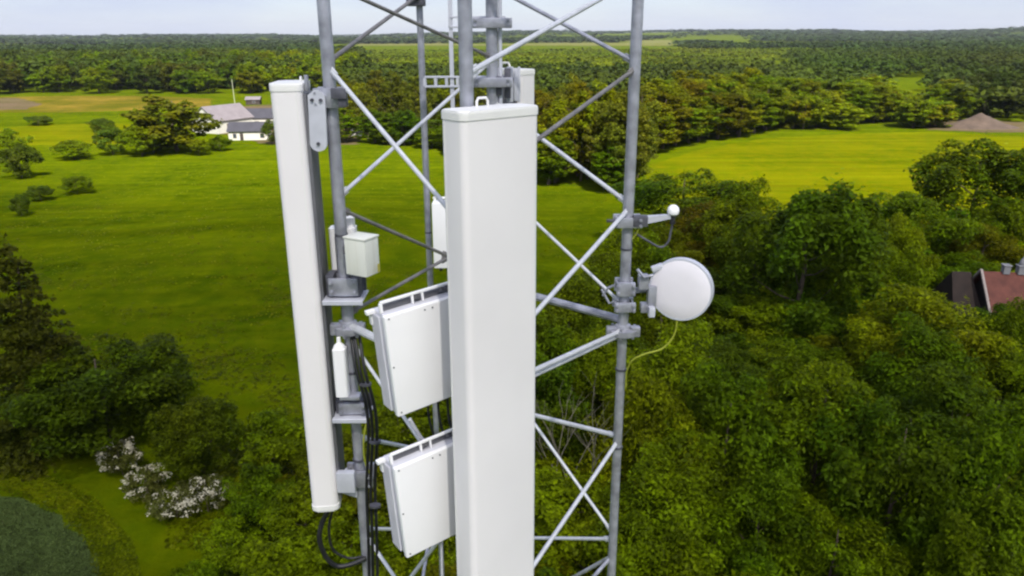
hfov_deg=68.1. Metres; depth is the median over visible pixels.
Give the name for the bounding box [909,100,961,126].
woodland tree
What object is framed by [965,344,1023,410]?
broadleaf tree
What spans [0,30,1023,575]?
ground
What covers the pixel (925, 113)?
woodland tree
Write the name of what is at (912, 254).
broadleaf tree
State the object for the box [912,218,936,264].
broadleaf tree
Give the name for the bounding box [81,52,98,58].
woodland tree
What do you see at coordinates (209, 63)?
woodland tree
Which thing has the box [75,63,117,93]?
woodland tree
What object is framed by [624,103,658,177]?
tall tree
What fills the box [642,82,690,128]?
tall tree
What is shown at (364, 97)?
tall tree
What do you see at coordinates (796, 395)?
broadleaf tree
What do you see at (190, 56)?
woodland tree
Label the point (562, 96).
tall tree
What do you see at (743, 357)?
broadleaf tree
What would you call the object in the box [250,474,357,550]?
bush
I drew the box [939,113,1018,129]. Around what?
gravel heap
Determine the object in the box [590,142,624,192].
tall tree
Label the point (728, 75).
tall tree
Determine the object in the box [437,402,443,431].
unit cable
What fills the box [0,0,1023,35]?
sky
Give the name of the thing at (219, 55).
woodland tree
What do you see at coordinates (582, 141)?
tall tree
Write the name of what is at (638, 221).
gps antenna
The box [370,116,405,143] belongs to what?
tall tree
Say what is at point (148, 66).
woodland tree
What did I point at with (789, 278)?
broadleaf tree
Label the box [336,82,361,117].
tall tree
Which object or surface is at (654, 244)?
antenna cable
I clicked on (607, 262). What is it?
broadleaf tree
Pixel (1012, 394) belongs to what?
broadleaf tree
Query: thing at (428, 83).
tall tree
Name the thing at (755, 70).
tall tree
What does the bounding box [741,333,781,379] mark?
bush
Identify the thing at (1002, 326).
broadleaf tree
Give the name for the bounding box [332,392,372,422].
shelf bracket
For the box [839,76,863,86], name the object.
tall tree
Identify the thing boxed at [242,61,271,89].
woodland tree
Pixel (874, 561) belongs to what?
broadleaf tree
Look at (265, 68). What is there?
woodland tree
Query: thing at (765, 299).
bush
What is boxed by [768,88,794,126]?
tall tree
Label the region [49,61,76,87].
woodland tree
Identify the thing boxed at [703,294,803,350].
broadleaf tree
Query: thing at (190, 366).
bush
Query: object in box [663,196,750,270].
broadleaf tree
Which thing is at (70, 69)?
woodland tree
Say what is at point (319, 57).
woodland tree
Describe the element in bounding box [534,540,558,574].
bush
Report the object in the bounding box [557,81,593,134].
tall tree
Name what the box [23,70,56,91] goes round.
woodland tree
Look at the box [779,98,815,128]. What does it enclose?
woodland tree
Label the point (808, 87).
tall tree
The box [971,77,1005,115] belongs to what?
woodland tree
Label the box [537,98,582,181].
tall tree
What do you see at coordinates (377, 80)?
tall tree
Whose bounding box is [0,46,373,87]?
distant forest
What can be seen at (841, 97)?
woodland tree
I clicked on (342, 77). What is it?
tall tree
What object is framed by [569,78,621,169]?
tall tree
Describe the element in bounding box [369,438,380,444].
cable tie
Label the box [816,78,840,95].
tall tree
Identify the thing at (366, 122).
tall tree
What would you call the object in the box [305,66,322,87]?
woodland tree
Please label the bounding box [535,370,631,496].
dead tree
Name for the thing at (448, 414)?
unit cable
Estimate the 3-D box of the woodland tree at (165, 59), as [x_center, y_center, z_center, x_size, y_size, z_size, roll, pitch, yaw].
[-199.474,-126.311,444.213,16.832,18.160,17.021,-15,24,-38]
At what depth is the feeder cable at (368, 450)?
5.00 m
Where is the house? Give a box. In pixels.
[932,257,1023,316]
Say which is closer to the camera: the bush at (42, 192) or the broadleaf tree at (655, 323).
the broadleaf tree at (655, 323)
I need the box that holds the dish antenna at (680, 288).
[601,257,713,320]
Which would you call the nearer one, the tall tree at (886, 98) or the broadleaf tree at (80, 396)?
the broadleaf tree at (80, 396)
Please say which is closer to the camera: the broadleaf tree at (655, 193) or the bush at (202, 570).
the bush at (202, 570)
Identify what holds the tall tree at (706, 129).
on the ground at (576, 228)
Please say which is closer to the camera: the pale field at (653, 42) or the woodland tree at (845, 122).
the woodland tree at (845, 122)
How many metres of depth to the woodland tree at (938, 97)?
263.34 m
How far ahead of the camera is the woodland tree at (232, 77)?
408.99 m
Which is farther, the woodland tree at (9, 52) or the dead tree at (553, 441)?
the woodland tree at (9, 52)
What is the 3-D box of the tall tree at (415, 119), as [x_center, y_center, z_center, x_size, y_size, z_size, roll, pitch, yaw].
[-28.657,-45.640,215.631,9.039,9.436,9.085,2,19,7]
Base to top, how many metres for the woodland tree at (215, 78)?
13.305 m
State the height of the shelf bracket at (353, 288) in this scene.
0.173 m
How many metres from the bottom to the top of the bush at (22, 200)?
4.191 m
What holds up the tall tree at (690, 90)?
on the ground at (576, 228)
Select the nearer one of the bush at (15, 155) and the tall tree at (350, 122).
the bush at (15, 155)
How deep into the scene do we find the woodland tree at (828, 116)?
246.95 m
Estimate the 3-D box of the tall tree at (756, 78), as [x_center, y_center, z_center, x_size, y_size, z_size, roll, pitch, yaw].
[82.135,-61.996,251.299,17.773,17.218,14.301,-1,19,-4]
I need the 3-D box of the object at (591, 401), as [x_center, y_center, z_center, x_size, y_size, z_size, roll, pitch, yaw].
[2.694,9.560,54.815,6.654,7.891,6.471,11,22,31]
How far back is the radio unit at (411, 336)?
4.00 m
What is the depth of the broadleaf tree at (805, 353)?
60.29 m
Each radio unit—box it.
[364,281,450,416]
[375,428,455,557]
[432,197,446,270]
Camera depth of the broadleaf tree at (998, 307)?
64.83 m
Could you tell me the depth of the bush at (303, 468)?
50.83 m
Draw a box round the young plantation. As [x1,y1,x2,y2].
[365,47,823,72]
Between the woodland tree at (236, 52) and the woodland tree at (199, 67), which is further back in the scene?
the woodland tree at (236, 52)
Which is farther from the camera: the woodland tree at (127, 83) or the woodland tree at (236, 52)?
the woodland tree at (236, 52)
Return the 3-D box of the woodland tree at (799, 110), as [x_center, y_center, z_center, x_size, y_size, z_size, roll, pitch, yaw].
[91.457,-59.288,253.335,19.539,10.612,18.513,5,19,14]
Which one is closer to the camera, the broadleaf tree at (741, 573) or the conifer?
the broadleaf tree at (741, 573)
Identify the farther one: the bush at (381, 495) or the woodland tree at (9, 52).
the woodland tree at (9, 52)
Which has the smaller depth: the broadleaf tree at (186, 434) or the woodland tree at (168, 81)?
the broadleaf tree at (186, 434)
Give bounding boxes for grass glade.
[900,89,925,95]
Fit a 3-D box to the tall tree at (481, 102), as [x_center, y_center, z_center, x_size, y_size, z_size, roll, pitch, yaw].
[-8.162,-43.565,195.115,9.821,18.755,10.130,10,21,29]
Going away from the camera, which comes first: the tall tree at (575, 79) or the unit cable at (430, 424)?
the unit cable at (430, 424)
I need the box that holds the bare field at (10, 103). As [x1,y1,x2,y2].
[0,98,40,109]
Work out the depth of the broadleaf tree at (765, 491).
38.87 m
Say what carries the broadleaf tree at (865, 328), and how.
on the ground at (576, 228)
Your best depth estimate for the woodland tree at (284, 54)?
566.02 m
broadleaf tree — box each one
[0,325,201,459]
[139,392,248,477]
[361,403,432,461]
[414,551,573,575]
[534,452,640,575]
[535,301,583,421]
[535,356,599,476]
[536,559,564,575]
[537,272,616,371]
[558,309,649,419]
[560,249,654,342]
[563,321,639,443]
[566,362,727,535]
[577,436,749,575]
[584,227,674,305]
[598,317,747,472]
[612,167,767,244]
[617,242,711,340]
[629,298,722,352]
[636,224,696,255]
[644,249,720,293]
[645,354,817,543]
[653,341,770,434]
[660,330,767,399]
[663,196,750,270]
[682,556,760,575]
[685,174,780,275]
[689,460,831,575]
[702,266,765,325]
[708,220,800,296]
[716,168,896,336]
[732,352,895,512]
[745,357,879,466]
[748,337,850,400]
[766,248,834,294]
[767,489,924,575]
[792,252,868,308]
[805,378,1000,575]
[832,279,1023,391]
[843,306,997,425]
[860,211,944,307]
[868,189,995,274]
[871,355,1023,496]
[873,311,966,368]
[881,298,974,331]
[883,395,1023,571]
[888,532,989,575]
[899,132,1023,239]
[912,208,1000,260]
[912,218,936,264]
[920,249,1004,288]
[923,474,1023,575]
[940,222,1023,273]
[957,300,1023,388]
[964,198,1023,259]
[964,295,1023,401]
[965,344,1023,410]
[976,251,1023,271]
[980,434,1023,507]
[1007,393,1023,446]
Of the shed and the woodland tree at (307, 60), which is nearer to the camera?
the shed
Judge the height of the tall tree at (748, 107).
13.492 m
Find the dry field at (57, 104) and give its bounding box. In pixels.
[0,96,213,112]
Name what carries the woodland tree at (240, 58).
on the ground at (576, 228)
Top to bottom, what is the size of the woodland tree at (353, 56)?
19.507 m
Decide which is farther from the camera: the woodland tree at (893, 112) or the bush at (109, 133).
the woodland tree at (893, 112)
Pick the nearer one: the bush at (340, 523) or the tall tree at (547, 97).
the bush at (340, 523)
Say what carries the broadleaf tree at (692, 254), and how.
on the ground at (576, 228)
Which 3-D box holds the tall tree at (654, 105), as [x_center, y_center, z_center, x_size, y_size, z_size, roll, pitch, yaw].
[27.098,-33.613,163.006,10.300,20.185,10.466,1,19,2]
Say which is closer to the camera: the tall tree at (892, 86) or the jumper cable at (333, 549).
the jumper cable at (333, 549)
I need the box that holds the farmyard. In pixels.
[222,104,359,144]
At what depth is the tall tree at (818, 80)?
279.33 m
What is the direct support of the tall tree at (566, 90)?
on the ground at (576, 228)
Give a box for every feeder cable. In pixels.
[350,337,370,575]
[353,336,374,575]
[355,319,378,575]
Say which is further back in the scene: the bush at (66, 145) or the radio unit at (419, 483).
the bush at (66, 145)
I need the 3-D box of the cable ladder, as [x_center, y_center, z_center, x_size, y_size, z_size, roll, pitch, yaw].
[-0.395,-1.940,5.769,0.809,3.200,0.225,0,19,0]
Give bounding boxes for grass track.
[0,470,128,575]
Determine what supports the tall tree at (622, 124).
on the ground at (576, 228)
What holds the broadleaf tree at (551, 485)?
on the ground at (576, 228)
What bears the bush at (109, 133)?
on the ground at (576, 228)
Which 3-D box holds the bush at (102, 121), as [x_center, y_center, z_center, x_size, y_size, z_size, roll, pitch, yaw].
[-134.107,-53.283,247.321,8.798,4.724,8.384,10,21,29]
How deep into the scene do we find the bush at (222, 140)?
203.79 m
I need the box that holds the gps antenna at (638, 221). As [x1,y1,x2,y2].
[606,205,678,227]
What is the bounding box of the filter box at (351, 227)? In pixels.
[328,215,356,270]
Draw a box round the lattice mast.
[316,0,643,575]
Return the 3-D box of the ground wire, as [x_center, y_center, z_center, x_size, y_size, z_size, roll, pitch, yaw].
[-0.964,1.054,4.995,0.051,0.423,0.035,-13,23,-34]
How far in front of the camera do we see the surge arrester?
4.81 m
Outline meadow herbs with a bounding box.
[0,148,645,550]
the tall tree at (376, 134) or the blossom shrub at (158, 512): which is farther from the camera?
the tall tree at (376, 134)
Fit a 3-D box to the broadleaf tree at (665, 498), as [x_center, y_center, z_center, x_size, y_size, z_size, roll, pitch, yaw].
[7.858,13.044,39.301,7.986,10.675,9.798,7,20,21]
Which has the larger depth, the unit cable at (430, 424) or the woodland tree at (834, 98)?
the woodland tree at (834, 98)
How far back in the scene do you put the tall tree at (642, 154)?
145.07 m
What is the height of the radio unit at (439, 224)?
0.619 m
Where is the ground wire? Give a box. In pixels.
[363,423,366,465]
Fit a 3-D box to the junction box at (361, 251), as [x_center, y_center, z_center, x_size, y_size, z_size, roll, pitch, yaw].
[-0.910,-0.203,4.547,0.233,0.236,0.140,9,21,26]
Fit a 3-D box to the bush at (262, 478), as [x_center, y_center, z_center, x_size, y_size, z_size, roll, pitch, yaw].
[-15.685,13.263,47.326,5.192,5.463,5.200,17,25,41]
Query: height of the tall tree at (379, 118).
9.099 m
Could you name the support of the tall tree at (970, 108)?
on the ground at (576, 228)
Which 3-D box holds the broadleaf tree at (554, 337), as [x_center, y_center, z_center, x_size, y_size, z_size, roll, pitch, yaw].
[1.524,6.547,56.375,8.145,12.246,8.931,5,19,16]
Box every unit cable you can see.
[408,418,423,439]
[427,405,434,434]
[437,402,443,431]
[440,541,442,575]
[446,398,451,427]
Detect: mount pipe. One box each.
[457,0,473,106]
[472,0,511,104]
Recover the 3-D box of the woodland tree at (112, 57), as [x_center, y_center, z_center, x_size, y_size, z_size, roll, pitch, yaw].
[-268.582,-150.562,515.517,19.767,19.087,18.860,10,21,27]
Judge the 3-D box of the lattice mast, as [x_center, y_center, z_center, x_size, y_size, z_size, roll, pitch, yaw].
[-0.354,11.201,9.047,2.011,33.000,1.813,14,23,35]
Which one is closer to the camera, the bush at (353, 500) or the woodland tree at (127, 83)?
the bush at (353, 500)
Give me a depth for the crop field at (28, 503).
47.27 m
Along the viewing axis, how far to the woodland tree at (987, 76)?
298.07 m
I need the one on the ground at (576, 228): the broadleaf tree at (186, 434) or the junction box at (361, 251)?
the broadleaf tree at (186, 434)
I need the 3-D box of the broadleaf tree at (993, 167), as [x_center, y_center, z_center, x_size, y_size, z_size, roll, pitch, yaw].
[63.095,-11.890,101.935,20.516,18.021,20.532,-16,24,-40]
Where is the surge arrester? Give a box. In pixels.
[332,337,361,399]
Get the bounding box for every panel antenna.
[269,75,373,511]
[441,96,537,575]
[496,62,534,103]
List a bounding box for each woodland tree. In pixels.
[0,49,20,59]
[0,61,22,88]
[0,66,26,92]
[0,68,15,88]
[0,69,12,90]
[5,68,31,91]
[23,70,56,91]
[38,65,73,91]
[41,52,56,57]
[41,60,76,90]
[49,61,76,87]
[73,63,84,86]
[74,50,85,56]
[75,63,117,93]
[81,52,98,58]
[98,59,124,88]
[103,67,130,89]
[105,52,128,59]
[114,61,134,88]
[118,93,223,150]
[128,64,162,93]
[132,49,151,56]
[134,114,167,151]
[136,58,158,84]
[141,61,162,87]
[156,63,171,90]
[157,62,190,91]
[161,57,170,63]
[169,66,197,93]
[178,48,195,56]
[179,67,201,91]
[182,64,210,90]
[185,51,199,60]
[185,63,212,72]
[188,68,226,93]
[195,48,213,55]
[200,61,216,67]
[209,53,231,59]
[216,60,238,87]
[217,63,235,88]
[227,55,239,61]
[228,49,249,56]
[230,69,252,88]
[233,63,260,92]
[234,54,251,62]
[234,70,263,93]
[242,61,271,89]
[252,50,275,60]
[257,59,276,86]
[266,62,302,78]
[268,52,283,60]
[268,65,294,82]
[281,50,292,56]
[287,54,310,62]
[290,63,322,90]
[300,56,318,66]
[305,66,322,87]
[311,54,320,62]
[335,55,344,84]
[344,51,365,66]
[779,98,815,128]
[780,94,812,125]
[787,92,827,128]
[807,89,843,122]
[807,98,835,127]
[819,90,858,112]
[819,102,871,128]
[875,88,909,121]
[879,101,906,120]
[892,101,943,127]
[894,96,936,127]
[901,100,957,126]
[905,95,938,101]
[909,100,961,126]
[923,96,960,119]
[939,88,984,118]
[954,70,972,80]
[959,78,990,113]
[970,68,995,81]
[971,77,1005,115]
[982,83,1023,116]
[988,74,1019,110]
[994,76,1023,117]
[1003,71,1023,84]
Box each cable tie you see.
[360,381,371,386]
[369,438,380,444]
[369,502,380,508]
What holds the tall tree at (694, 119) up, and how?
on the ground at (576, 228)
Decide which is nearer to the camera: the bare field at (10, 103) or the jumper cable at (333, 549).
the jumper cable at (333, 549)
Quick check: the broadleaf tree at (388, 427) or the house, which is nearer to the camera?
the broadleaf tree at (388, 427)
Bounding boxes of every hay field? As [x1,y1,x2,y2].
[0,123,130,145]
[645,132,1023,220]
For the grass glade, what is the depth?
407.71 m
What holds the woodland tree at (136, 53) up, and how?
on the ground at (576, 228)
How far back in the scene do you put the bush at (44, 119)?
263.40 m
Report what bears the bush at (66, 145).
on the ground at (576, 228)
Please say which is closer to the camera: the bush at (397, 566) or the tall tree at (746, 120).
the bush at (397, 566)
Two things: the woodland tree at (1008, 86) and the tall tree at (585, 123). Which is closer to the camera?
the tall tree at (585, 123)
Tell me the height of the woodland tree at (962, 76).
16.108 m
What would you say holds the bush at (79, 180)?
on the ground at (576, 228)
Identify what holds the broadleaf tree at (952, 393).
on the ground at (576, 228)
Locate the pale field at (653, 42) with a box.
[357,40,673,45]
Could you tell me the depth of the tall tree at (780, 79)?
272.87 m
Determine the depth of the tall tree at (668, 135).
195.65 m
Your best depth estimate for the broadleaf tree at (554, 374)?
48.20 m
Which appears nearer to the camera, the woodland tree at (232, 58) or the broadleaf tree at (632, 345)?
the broadleaf tree at (632, 345)
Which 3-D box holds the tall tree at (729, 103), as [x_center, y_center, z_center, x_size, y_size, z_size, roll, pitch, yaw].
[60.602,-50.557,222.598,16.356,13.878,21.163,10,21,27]
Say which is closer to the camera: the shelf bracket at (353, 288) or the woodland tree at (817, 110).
the shelf bracket at (353, 288)
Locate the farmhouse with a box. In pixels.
[196,103,272,139]
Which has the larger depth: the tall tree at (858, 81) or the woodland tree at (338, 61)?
the woodland tree at (338, 61)
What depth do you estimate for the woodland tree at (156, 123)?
200.19 m
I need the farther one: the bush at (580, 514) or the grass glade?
the grass glade
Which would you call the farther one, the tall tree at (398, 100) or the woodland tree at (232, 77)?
the woodland tree at (232, 77)
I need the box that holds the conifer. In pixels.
[0,232,127,481]
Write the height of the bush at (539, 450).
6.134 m
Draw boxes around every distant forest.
[0,26,1023,38]
[0,32,1023,46]
[0,39,1023,53]
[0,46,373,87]
[336,45,1023,117]
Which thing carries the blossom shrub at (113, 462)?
on the ground at (576, 228)
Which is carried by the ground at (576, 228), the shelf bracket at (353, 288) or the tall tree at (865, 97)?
the tall tree at (865, 97)
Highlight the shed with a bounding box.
[244,96,261,104]
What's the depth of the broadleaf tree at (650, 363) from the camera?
48.83 m
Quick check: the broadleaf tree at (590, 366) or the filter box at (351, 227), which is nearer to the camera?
the filter box at (351, 227)
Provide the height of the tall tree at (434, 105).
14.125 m
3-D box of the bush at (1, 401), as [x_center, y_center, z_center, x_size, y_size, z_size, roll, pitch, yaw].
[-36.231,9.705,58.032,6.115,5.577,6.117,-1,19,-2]
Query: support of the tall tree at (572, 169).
on the ground at (576, 228)
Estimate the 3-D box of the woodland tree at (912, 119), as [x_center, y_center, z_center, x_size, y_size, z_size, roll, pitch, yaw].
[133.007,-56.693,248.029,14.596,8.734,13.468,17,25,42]
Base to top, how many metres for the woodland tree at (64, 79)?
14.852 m
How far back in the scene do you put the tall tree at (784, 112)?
239.23 m
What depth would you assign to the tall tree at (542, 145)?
154.30 m
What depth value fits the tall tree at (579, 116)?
156.84 m
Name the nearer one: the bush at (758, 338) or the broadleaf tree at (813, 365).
the broadleaf tree at (813, 365)
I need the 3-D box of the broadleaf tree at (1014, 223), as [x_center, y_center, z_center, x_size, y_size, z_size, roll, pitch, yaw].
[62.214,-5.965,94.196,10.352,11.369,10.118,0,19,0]
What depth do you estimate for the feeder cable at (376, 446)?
4.98 m
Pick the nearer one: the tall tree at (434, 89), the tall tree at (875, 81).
the tall tree at (434, 89)
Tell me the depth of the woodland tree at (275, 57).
490.54 m
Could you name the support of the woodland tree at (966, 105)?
on the ground at (576, 228)
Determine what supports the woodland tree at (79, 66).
on the ground at (576, 228)
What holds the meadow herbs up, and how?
on the ground at (576, 228)
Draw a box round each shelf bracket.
[322,270,368,305]
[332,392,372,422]
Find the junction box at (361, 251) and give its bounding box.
[342,231,379,276]
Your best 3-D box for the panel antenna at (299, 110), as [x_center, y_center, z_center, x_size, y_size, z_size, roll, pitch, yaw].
[-1.158,0.131,4.842,0.465,2.887,0.369,0,19,0]
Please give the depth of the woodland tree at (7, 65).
430.06 m
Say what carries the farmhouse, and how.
on the farmyard
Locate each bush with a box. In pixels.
[0,128,34,157]
[0,142,45,177]
[0,381,60,440]
[7,194,30,215]
[22,115,53,124]
[23,185,54,199]
[49,140,95,158]
[57,175,94,193]
[84,117,114,130]
[91,124,124,154]
[115,124,160,155]
[118,353,198,412]
[168,559,225,575]
[186,139,211,154]
[190,514,268,575]
[209,134,233,150]
[216,458,299,536]
[220,523,327,575]
[226,406,306,468]
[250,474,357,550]
[260,119,274,143]
[289,431,381,486]
[290,514,400,575]
[341,458,387,529]
[357,554,418,575]
[369,488,420,561]
[401,397,451,439]
[405,534,456,575]
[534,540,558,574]
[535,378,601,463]
[535,446,550,469]
[550,533,652,575]
[556,474,590,565]
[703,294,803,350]
[705,326,745,340]
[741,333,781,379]
[742,285,822,339]
[761,313,853,350]
[794,334,858,379]
[804,303,880,345]
[841,275,942,312]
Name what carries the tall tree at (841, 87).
on the ground at (576, 228)
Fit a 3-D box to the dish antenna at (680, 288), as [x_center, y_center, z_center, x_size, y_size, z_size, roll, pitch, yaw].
[1.028,-0.025,5.381,0.781,0.446,0.312,3,19,10]
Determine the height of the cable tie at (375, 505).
0.016 m
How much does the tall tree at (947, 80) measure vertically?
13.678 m
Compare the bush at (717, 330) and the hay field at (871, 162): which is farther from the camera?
the hay field at (871, 162)
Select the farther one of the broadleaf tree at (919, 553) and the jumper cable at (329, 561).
the broadleaf tree at (919, 553)
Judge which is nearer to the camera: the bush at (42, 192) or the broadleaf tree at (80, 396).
the broadleaf tree at (80, 396)
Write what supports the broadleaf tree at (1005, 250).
on the ground at (576, 228)
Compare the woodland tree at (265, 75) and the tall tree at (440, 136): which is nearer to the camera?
the tall tree at (440, 136)
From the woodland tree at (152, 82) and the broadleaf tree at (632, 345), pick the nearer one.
the broadleaf tree at (632, 345)
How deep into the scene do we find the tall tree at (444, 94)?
217.25 m
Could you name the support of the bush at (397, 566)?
on the ground at (576, 228)
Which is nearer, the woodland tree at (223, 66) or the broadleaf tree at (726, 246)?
the broadleaf tree at (726, 246)
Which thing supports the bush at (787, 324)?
on the ground at (576, 228)
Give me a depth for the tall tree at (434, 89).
250.98 m
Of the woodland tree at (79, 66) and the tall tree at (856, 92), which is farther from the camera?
the woodland tree at (79, 66)
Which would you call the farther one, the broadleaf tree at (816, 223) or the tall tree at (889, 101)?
the tall tree at (889, 101)
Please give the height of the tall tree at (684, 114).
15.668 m
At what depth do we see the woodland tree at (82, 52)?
539.76 m
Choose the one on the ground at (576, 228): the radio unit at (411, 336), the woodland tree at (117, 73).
the woodland tree at (117, 73)
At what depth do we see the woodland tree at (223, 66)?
437.29 m
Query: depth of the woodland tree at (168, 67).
411.04 m
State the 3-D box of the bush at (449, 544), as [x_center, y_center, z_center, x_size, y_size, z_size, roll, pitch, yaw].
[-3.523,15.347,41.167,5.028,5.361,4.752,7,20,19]
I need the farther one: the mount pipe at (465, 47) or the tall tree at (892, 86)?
the tall tree at (892, 86)
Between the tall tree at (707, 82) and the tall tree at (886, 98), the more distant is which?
the tall tree at (886, 98)
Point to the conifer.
(25, 327)
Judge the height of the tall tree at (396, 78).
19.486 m
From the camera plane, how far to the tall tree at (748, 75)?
253.63 m
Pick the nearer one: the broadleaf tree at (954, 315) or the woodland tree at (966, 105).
the broadleaf tree at (954, 315)
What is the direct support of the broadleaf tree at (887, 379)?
on the ground at (576, 228)
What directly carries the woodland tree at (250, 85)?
on the ground at (576, 228)
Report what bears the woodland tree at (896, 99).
on the ground at (576, 228)
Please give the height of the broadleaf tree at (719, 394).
12.440 m
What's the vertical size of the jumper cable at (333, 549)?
0.418 m
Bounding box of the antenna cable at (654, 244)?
[634,224,672,247]
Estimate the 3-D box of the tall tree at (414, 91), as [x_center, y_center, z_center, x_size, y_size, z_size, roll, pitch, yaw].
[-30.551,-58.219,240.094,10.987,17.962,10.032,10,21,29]
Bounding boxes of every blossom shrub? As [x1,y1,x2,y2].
[95,436,144,474]
[120,464,171,503]
[145,479,202,520]
[176,472,229,512]
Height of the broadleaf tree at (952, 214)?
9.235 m
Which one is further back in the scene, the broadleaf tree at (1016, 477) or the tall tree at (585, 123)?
the tall tree at (585, 123)
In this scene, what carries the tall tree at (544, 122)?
on the ground at (576, 228)
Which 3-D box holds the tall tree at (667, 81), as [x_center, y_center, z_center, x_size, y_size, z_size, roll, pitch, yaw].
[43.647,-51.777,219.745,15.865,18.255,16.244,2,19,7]
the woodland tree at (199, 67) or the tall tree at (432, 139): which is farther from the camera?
the woodland tree at (199, 67)
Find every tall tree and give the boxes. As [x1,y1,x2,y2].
[322,67,349,85]
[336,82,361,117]
[338,108,361,141]
[345,82,374,124]
[347,79,356,106]
[351,86,377,138]
[356,109,388,142]
[365,69,390,113]
[366,112,393,143]
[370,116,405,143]
[378,70,404,118]
[384,80,411,116]
[389,109,417,145]
[399,111,420,143]
[400,75,432,119]
[411,68,433,114]
[413,119,442,147]
[427,88,446,119]
[427,91,450,125]
[435,74,458,125]
[438,124,442,144]
[449,89,459,107]
[474,87,486,105]
[534,84,547,124]
[534,90,548,129]
[535,91,554,126]
[536,92,555,124]
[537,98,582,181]
[537,127,581,184]
[537,132,575,183]
[537,137,578,182]
[546,91,567,130]
[551,82,580,125]
[556,72,583,96]
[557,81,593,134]
[563,91,606,179]
[563,94,600,180]
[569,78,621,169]
[582,98,623,188]
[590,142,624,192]
[591,112,643,189]
[599,89,651,190]
[621,77,664,101]
[623,85,661,177]
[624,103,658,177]
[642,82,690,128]
[646,90,694,148]
[648,77,686,98]
[653,102,677,146]
[656,80,694,143]
[660,101,708,145]
[670,68,712,90]
[678,81,716,138]
[679,88,699,128]
[680,95,713,142]
[685,78,727,110]
[686,96,734,141]
[693,90,732,137]
[700,84,734,137]
[700,92,746,138]
[705,73,741,132]
[709,78,750,133]
[722,74,754,98]
[722,88,764,136]
[726,70,749,91]
[729,91,761,134]
[741,66,764,88]
[743,66,777,88]
[743,92,781,132]
[746,74,781,126]
[749,82,796,130]
[758,85,786,128]
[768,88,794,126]
[774,76,794,89]
[782,79,809,96]
[788,77,822,95]
[799,81,829,94]
[800,77,825,86]
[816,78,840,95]
[824,82,860,93]
[824,83,847,92]
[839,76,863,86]
[842,83,875,118]
[842,86,883,123]
[844,79,878,88]
[855,85,896,122]
[861,74,884,89]
[861,75,898,117]
[873,84,902,121]
[919,84,968,109]
[928,79,963,96]
[935,83,978,120]
[945,86,982,119]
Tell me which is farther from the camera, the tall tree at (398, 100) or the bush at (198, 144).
the tall tree at (398, 100)
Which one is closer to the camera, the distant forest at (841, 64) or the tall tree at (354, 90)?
the tall tree at (354, 90)
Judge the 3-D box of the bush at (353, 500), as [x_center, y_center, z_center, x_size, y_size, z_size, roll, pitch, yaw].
[-9.372,13.438,48.185,5.278,4.462,5.444,14,23,36]
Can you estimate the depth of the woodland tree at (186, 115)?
198.45 m
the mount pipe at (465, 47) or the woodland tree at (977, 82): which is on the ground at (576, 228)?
the woodland tree at (977, 82)
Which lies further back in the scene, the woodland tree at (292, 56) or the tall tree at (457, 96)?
the woodland tree at (292, 56)
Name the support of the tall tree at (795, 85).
on the ground at (576, 228)
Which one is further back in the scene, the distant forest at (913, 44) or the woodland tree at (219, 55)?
the distant forest at (913, 44)
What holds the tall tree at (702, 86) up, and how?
on the ground at (576, 228)
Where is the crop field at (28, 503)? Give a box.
[0,496,98,575]
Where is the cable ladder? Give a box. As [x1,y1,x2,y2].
[406,0,505,107]
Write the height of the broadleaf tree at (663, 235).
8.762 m
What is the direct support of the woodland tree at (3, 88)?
on the ground at (576, 228)
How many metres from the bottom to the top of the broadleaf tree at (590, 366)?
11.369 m
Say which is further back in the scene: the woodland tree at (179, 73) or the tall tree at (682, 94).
the woodland tree at (179, 73)
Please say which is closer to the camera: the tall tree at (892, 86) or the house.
the house
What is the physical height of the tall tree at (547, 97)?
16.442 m
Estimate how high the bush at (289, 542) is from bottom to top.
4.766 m
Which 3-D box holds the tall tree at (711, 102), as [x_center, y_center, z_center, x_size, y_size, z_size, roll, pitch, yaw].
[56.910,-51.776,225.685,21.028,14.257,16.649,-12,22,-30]
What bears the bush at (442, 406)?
on the ground at (576, 228)
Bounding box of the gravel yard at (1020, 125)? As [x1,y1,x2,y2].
[923,120,1023,132]
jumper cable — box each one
[317,512,366,568]
[328,511,363,559]
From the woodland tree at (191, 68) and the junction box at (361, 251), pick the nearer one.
the junction box at (361, 251)
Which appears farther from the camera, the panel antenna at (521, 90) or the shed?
the shed
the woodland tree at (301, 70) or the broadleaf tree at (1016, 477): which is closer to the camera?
the broadleaf tree at (1016, 477)
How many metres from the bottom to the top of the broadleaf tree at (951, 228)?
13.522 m
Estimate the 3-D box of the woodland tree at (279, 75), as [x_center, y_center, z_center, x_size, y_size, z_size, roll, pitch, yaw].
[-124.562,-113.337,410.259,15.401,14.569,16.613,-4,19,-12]
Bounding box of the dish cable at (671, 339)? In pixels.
[625,321,677,387]
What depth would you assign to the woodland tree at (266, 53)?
521.58 m

